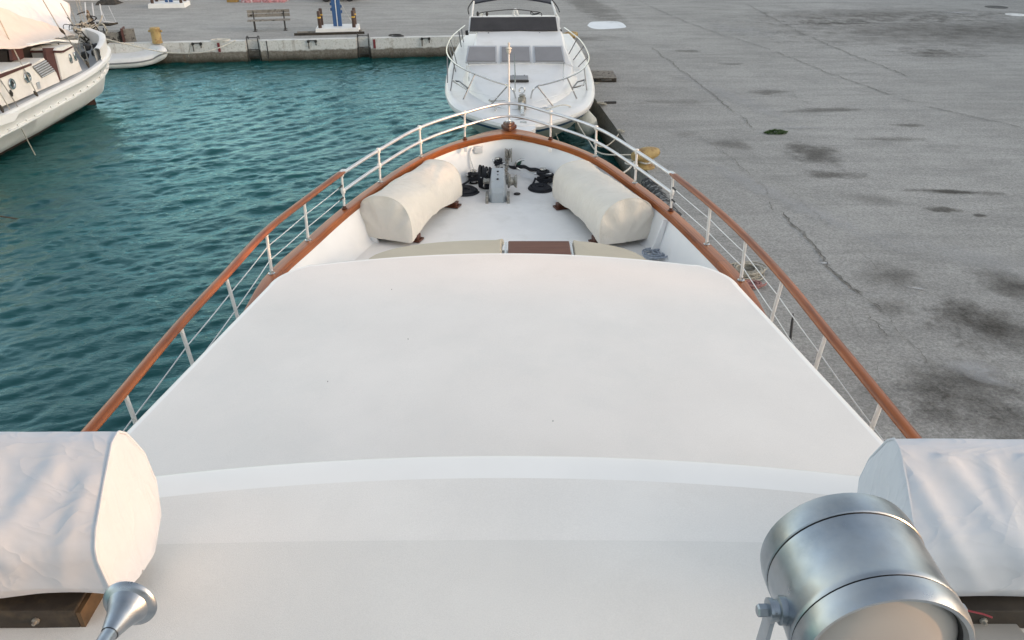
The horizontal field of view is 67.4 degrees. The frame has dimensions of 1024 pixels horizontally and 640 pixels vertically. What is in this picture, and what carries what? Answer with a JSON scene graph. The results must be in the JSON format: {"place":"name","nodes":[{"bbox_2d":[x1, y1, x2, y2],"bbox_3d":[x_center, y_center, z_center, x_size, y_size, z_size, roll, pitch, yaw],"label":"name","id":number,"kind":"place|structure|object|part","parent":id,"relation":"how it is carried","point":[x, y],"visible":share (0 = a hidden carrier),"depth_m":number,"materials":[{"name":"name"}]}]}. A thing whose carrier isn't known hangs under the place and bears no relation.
{"place":"outdoors","nodes":[
{"label":"outdoors","id":0,"kind":"place"},
{"bbox_2d":[63,0,154,0],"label":"harbour wall","id":1,"kind":"structure","parent":0,"point":[99,0],"depth_m":42.67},
{"bbox_2d":[241,0,288,2],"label":"fishing net heap","id":2,"kind":"object","parent":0,"point":[262,1],"visible":1,"depth_m":42.05,"materials":[{"name":"fabric"}]},
{"bbox_2d":[0,36,647,431],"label":"water","id":3,"kind":"structure","parent":0,"point":[146,204],"depth_m":17.94,"materials":[{"name":"teal liquid"}]},
{"bbox_2d":[0,0,117,154],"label":"sailing boat","id":4,"kind":"object","parent":3,"relation":"on","point":[46,84],"visible":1,"depth_m":22.08,"materials":[{"name":"white paint"}]},
{"bbox_3d":[-13.810,-7.394,21.401,0.080,0.346,0.606,0,29,0],"label":"door","id":5,"kind":"part","parent":4,"relation":"part of","materials":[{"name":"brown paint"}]},
{"bbox_2d":[0,93,35,154],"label":"mooring line","id":6,"kind":"object","parent":4,"relation":"attached to","point":[21,129],"visible":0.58,"depth_m":20.47,"materials":[{"name":"fabric"}]},
{"bbox_2d":[0,0,70,29],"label":"tarpaulin","id":7,"kind":"object","parent":4,"relation":"attached to","point":[37,10],"visible":0.65,"depth_m":27.87,"materials":[{"name":"white fabric"}]},
{"bbox_2d":[0,7,74,48],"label":"boom cover","id":8,"kind":"object","parent":4,"relation":"on","point":[21,32],"visible":0.97,"depth_m":22.11,"materials":[{"name":"beige fabric"}]},
{"bbox_3d":[-13.310,-7.424,22.253,0.080,0.946,0.590,0,29,0],"label":"door","id":9,"kind":"part","parent":4,"relation":"part of","materials":[{"name":"brown paint"}]},
{"bbox_2d":[106,38,235,53],"bbox_3d":[-13.557,-10.547,29.079,1.985,1.511,6.475,13,32,21],"label":"mooring line","id":10,"kind":"object","parent":4,"relation":"attached to","point":[170,52],"visible":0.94,"depth_m":30.85,"materials":[{"name":"white fabric"}]},
{"bbox_2d":[108,44,167,68],"bbox_3d":[-15.336,-10.849,31.309,2.621,0.744,2.412,-9,31,-15],"label":"inflatable dinghy","id":11,"kind":"object","parent":3,"relation":"on","point":[142,58],"visible":0.68,"depth_m":30.66,"materials":[{"name":"white rubber"}]},
{"bbox_2d":[0,42,1023,639],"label":"excursion yacht","id":12,"kind":"object","parent":3,"relation":"on","point":[536,428],"visible":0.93,"depth_m":5.70,"materials":[{"name":"white wood"}]},
{"bbox_2d":[0,430,160,627],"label":"covered raft","id":13,"kind":"object","parent":12,"relation":"on","point":[80,515],"visible":0.98,"depth_m":3.19,"materials":[{"name":"white fabric"}]},
{"bbox_2d":[359,159,461,242],"bbox_3d":[-1.640,-2.044,12.836,0.994,0.784,2.185,10,31,17],"label":"covered raft","id":14,"kind":"object","parent":12,"relation":"on","point":[405,208],"visible":0.98,"depth_m":12.18,"materials":[{"name":"beige fabric"}]},
{"bbox_2d":[369,239,503,258],"bbox_3d":[-1.151,-0.652,10.326,2.070,0.154,1.988,0,29,0],"label":"seat cushion","id":15,"kind":"object","parent":12,"relation":"on","point":[470,247],"visible":0.27,"depth_m":10.80,"materials":[{"name":"beige fabric"}]},
{"bbox_2d":[462,172,477,184],"bbox_3d":[-0.809,-2.671,14.461,0.529,0.222,0.252,-8,30,-14],"label":"mooring rope","id":16,"kind":"object","parent":12,"relation":"attached to","point":[470,178],"visible":0.8,"depth_m":14.40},
{"bbox_2d":[462,185,478,196],"bbox_3d":[-0.857,-2.385,14.123,0.527,0.089,0.520,0,29,0],"label":"rope coil","id":17,"kind":"object","parent":12,"relation":"on","point":[469,190],"visible":0.65,"depth_m":14.01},
{"bbox_2d":[478,165,491,188],"bbox_3d":[-0.467,-2.620,14.166,0.324,0.503,0.245,0,29,0],"label":"mooring rope","id":18,"kind":"object","parent":12,"relation":"hanging from","point":[482,171],"visible":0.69,"depth_m":14.05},
{"bbox_2d":[494,158,540,171],"bbox_3d":[0.111,-2.907,14.772,1.228,0.317,0.325,9,31,16],"label":"mooring rope","id":19,"kind":"object","parent":12,"relation":"attached to","point":[498,162],"visible":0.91,"depth_m":14.80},
{"bbox_2d":[528,183,551,192],"bbox_3d":[0.529,-2.451,14.238,0.473,0.088,0.462,0,29,0],"label":"rope coil","id":20,"kind":"object","parent":12,"relation":"on","point":[540,188],"visible":1,"depth_m":14.13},
{"bbox_2d":[532,169,553,183],"bbox_3d":[0.533,-2.678,14.420,0.536,0.253,0.319,-10,31,-17],"label":"mooring rope","id":21,"kind":"object","parent":12,"relation":"attached to","point":[542,177],"visible":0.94,"depth_m":14.37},
{"bbox_2d":[552,160,653,244],"bbox_3d":[1.463,-2.006,12.766,1.012,0.788,2.215,-10,31,-16],"label":"covered raft","id":22,"kind":"object","parent":12,"relation":"on","point":[606,209],"visible":1,"depth_m":12.08,"materials":[{"name":"beige fabric"}]},
{"bbox_2d":[572,240,645,259],"bbox_3d":[1.425,-0.643,10.311,1.105,0.154,1.927,0,29,0],"label":"seat cushion","id":23,"kind":"object","parent":12,"relation":"on","point":[589,248],"visible":0.25,"depth_m":10.74,"materials":[{"name":"beige fabric"}]},
{"bbox_2d":[641,248,667,259],"bbox_3d":[2.194,-0.996,11.677,0.448,0.102,0.412,0,29,0],"label":"rope coil","id":24,"kind":"object","parent":12,"relation":"on","point":[657,255],"visible":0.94,"depth_m":11.61,"materials":[{"name":"blue fabric"}]},
{"bbox_2d":[789,313,793,341],"bbox_3d":[2.951,0.457,8.217,0.028,0.893,0.606,7,30,12],"label":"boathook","id":25,"kind":"object","parent":12,"relation":"attached to","point":[791,329],"visible":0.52,"depth_m":8.23,"materials":[{"name":"black metal"}]},
{"bbox_2d":[857,438,1023,627],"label":"covered raft","id":26,"kind":"object","parent":12,"relation":"on","point":[959,503],"visible":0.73,"depth_m":3.21,"materials":[{"name":"white fabric"}]},
{"bbox_2d":[968,610,991,617],"bbox_3d":[1.909,1.201,3.139,0.008,0.042,0.090,-25,38,-36],"label":"wire","id":27,"kind":"object","parent":12,"relation":"attached to","point":[980,613],"visible":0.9,"depth_m":3.13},
{"bbox_2d":[445,0,594,137],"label":"motor cruiser","id":28,"kind":"object","parent":3,"relation":"on","point":[549,66],"visible":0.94,"depth_m":21.48,"materials":[{"name":"white paint"}]},
{"bbox_2d":[465,46,496,62],"bbox_3d":[-0.873,-7.605,21.997,0.902,0.377,0.675,0,29,0],"label":"window frame","id":29,"kind":"structure","parent":28,"relation":"in","point":[475,54],"depth_m":21.92,"materials":[{"name":"glass"}]},
{"bbox_2d":[500,46,530,62],"bbox_3d":[0.106,-7.605,21.997,0.893,0.377,0.675,0,29,0],"label":"window","id":30,"kind":"structure","parent":28,"relation":"in","point":[522,53],"depth_m":21.92,"materials":[{"name":"glass"}]},
{"bbox_2d":[533,46,564,62],"bbox_3d":[1.060,-7.605,21.997,0.905,0.377,0.675,0,29,0],"label":"window","id":31,"kind":"structure","parent":28,"relation":"in","point":[542,54],"depth_m":21.92,"materials":[{"name":"glass"}]},
{"bbox_2d":[575,110,597,136],"bbox_3d":[2.058,-5.643,21.154,0.620,1.173,0.620,0,29,0],"label":"fender","id":32,"kind":"object","parent":28,"relation":"hanging from","point":[589,117],"visible":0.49,"depth_m":21.05,"materials":[{"name":"plastic"}]},
{"bbox_2d":[546,104,630,155],"bbox_3d":[2.014,-4.555,18.280,2.268,0.950,1.134,24,37,36],"label":"mooring line","id":33,"kind":"object","parent":28,"relation":"attached to","point":[585,135],"visible":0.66,"depth_m":18.36,"materials":[{"name":"white fabric"}]},
{"bbox_2d":[107,36,648,184],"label":"quay wall","id":34,"kind":"structure","parent":0,"point":[284,50],"depth_m":31.89,"materials":[{"name":"grey concrete"}]},
{"bbox_2d":[641,177,683,218],"bbox_3d":[3.164,-1.875,14.735,0.380,0.328,4.527,-2,29,-4],"label":"rubber fender strip","id":35,"kind":"object","parent":34,"relation":"attached to","point":[651,186],"visible":0.23,"depth_m":15.98,"materials":[{"name":"grey rubber"}]},
{"bbox_2d":[389,34,403,36],"bbox_3d":[-4.888,-12.024,32.467,0.672,0.087,0.457,0,29,0],"label":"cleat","id":36,"kind":"object","parent":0,"point":[396,35],"visible":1,"depth_m":32.38,"materials":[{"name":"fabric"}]},
{"bbox_2d":[65,0,1023,440],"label":"quay","id":37,"kind":"structure","parent":0,"point":[855,154],"depth_m":18.92,"materials":[{"name":"concrete"}]},
{"bbox_2d":[95,0,122,4],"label":"fishing net heap","id":38,"kind":"object","parent":37,"relation":"on","point":[108,2],"visible":0.99,"depth_m":41.16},
{"bbox_2d":[100,26,136,42],"bbox_3d":[-16.410,-11.623,31.267,2.117,0.555,0.712,-1,29,-3],"label":"old crate","id":39,"kind":"object","parent":37,"relation":"on","point":[123,34],"visible":0.48,"depth_m":31.16,"materials":[{"name":"brown paint"}]},
{"bbox_2d":[148,27,162,43],"bbox_3d":[-14.361,-11.493,30.979,0.485,0.610,0.397,-20,35,-32],"label":"post bollard","id":40,"kind":"object","parent":37,"relation":"on","point":[156,37],"visible":1,"depth_m":30.86,"materials":[{"name":"yellow metal"}]},
{"bbox_2d":[148,0,190,7],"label":"service pedestal","id":41,"kind":"object","parent":37,"relation":"on","point":[168,4],"visible":0.99,"depth_m":40.12,"materials":[{"name":"white paint"}]},
{"bbox_2d":[210,38,229,41],"bbox_3d":[-11.991,-11.508,31.569,0.794,0.070,0.603,0,29,0],"label":"rope coil","id":42,"kind":"object","parent":37,"relation":"on","point":[222,39],"visible":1,"depth_m":31.57,"materials":[{"name":"beige fabric"}]},
{"bbox_2d":[246,36,260,60],"bbox_3d":[-10.715,-11.048,32.066,0.480,1.569,0.434,-4,30,-6],"label":"ladder","id":43,"kind":"object","parent":37,"relation":"attached to","point":[257,37],"visible":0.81,"depth_m":31.75,"materials":[{"name":"metal"}]},
{"bbox_2d":[247,9,289,31],"bbox_3d":[-10.655,-13.150,33.703,1.800,0.822,0.571,-7,30,-11],"label":"bench","id":44,"kind":"object","parent":37,"relation":"on","point":[272,12],"visible":1,"depth_m":33.72,"materials":[{"name":"wood"}]},
{"bbox_2d":[294,31,364,35],"bbox_3d":[-7.807,-12.261,32.862,2.945,0.090,0.120,-4,30,-8],"label":"plank","id":45,"kind":"object","parent":37,"relation":"on","point":[328,33],"visible":1,"depth_m":32.81,"materials":[{"name":"wood"}]},
{"bbox_2d":[297,30,361,32],"bbox_3d":[-7.887,-12.473,33.237,2.740,0.090,0.120,-4,30,-7],"label":"plank","id":46,"kind":"object","parent":37,"relation":"on","point":[310,31],"visible":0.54,"depth_m":33.05,"materials":[{"name":"grey wood"}]},
{"bbox_2d":[316,0,359,31],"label":"service pedestal","id":47,"kind":"object","parent":37,"relation":"on","point":[337,25],"visible":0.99,"depth_m":33.20,"materials":[{"name":"white paint"}]},
{"bbox_2d":[317,11,321,27],"bbox_3d":[-8.270,-12.892,32.943,0.164,0.700,0.164,0,29,0],"label":"guard post","id":48,"kind":"object","parent":47,"relation":"on","point":[319,20],"visible":1,"depth_m":32.90,"materials":[{"name":"brown paint"}]},
{"bbox_2d":[318,8,323,24],"bbox_3d":[-8.378,-13.301,33.669,0.164,0.700,0.164,0,29,0],"label":"guard post","id":49,"kind":"object","parent":47,"relation":"on","point":[320,10],"visible":0.69,"depth_m":33.58,"materials":[{"name":"brown paint"}]},
{"bbox_2d":[351,10,355,27],"bbox_3d":[-6.842,-12.983,33.104,0.164,0.700,0.164,0,29,0],"label":"guard post","id":50,"kind":"object","parent":47,"relation":"on","point":[353,19],"visible":1,"depth_m":33.05,"materials":[{"name":"brown paint"}]},
{"bbox_2d":[357,33,369,57],"bbox_3d":[-6.256,-11.331,32.568,0.480,1.569,0.434,-4,30,-6],"label":"ladder","id":51,"kind":"object","parent":37,"relation":"attached to","point":[361,47],"visible":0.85,"depth_m":32.24,"materials":[{"name":"metal"}]},
{"bbox_2d":[563,31,577,38],"bbox_3d":[2.334,-11.424,31.020,0.620,0.449,0.480,-6,30,-10],"label":"bollard","id":52,"kind":"object","parent":37,"relation":"on","point":[575,33],"visible":0.29,"depth_m":30.87,"materials":[{"name":"yellow paint"}]},
{"bbox_2d":[591,71,616,81],"bbox_3d":[2.807,-8.029,25.301,1.150,0.142,1.120,0,29,0],"label":"pallet","id":53,"kind":"object","parent":37,"relation":"on","point":[598,76],"visible":0.65,"depth_m":25.07,"materials":[{"name":"grey wood"}]},
{"bbox_2d":[587,21,625,28],"bbox_3d":[4.304,-13.504,35.161,1.744,0.001,2.351,0,29,0],"label":"paint patch","id":54,"kind":"object","parent":37,"relation":"on","point":[606,25],"visible":1,"depth_m":35.05,"materials":[{"name":"white paint"}]},
{"bbox_2d":[593,129,624,146],"bbox_3d":[2.309,-4.446,18.685,0.220,0.425,2.532,13,32,21],"label":"mooring line","id":55,"kind":"object","parent":37,"relation":"on","point":[620,130],"visible":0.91,"depth_m":19.58,"materials":[{"name":"fabric"}]},
{"bbox_2d":[604,101,615,103],"bbox_3d":[2.871,-6.351,22.414,0.340,0.060,0.100,-3,30,-5],"label":"iron cleat","id":56,"kind":"object","parent":37,"relation":"on","point":[610,102],"visible":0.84,"depth_m":22.38,"materials":[{"name":"black metal"}]},
{"bbox_2d":[631,147,659,169],"bbox_3d":[2.991,-3.653,17.230,0.620,0.449,0.480,-10,31,-17],"label":"bollard","id":57,"kind":"object","parent":37,"relation":"on","point":[652,152],"visible":0.69,"depth_m":17.11,"materials":[{"name":"yellow paint"}]},
{"bbox_2d":[624,159,654,172],"bbox_3d":[2.526,-3.298,16.507,0.405,0.294,2.211,16,33,26],"label":"mooring line","id":58,"kind":"object","parent":57,"relation":"attached to","point":[639,162],"visible":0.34,"depth_m":17.08,"materials":[{"name":"white fabric"}]},
{"bbox_2d":[730,261,766,280],"bbox_3d":[3.801,-0.787,12.454,0.695,0.144,0.614,0,29,0],"label":"rope coil","id":59,"kind":"object","parent":37,"relation":"on","point":[753,273],"visible":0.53,"depth_m":12.43,"materials":[{"name":"beige fabric"}]},
{"bbox_2d":[745,279,766,288],"bbox_3d":[3.796,-0.569,12.133,0.453,0.073,0.266,0,29,0],"label":"rope coil","id":60,"kind":"object","parent":37,"relation":"on","point":[758,284],"visible":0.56,"depth_m":12.10,"materials":[{"name":"red fabric"}]},
{"bbox_2d":[764,129,787,134],"bbox_3d":[6.762,-4.853,19.686,0.703,0.127,0.423,0,29,0],"label":"weed clump","id":61,"kind":"object","parent":37,"relation":"on","point":[776,131],"visible":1,"depth_m":19.65,"materials":[{"name":"green plant"}]},
{"bbox_2d":[636,6,1018,398],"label":"quay cracks","id":62,"kind":"object","parent":37,"relation":"on","point":[824,259],"visible":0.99,"depth_m":14.63,"materials":[{"name":"grey concrete"}]},
{"bbox_2d":[821,12,985,369],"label":"quay scuffs","id":63,"kind":"object","parent":37,"relation":"on","point":[912,287],"visible":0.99,"depth_m":12.88,"materials":[{"name":"grey concrete"}]},
{"bbox_2d":[985,6,1007,8],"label":"drain cover","id":64,"kind":"object","parent":37,"relation":"on","point":[1001,7],"visible":1,"depth_m":40.26,"materials":[{"name":"metal"}]},
{"bbox_2d":[1005,13,1023,15],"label":"drain cover","id":65,"kind":"object","parent":37,"relation":"on","point":[1014,14],"visible":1,"depth_m":38.04,"materials":[{"name":"white paint"}]}
]}

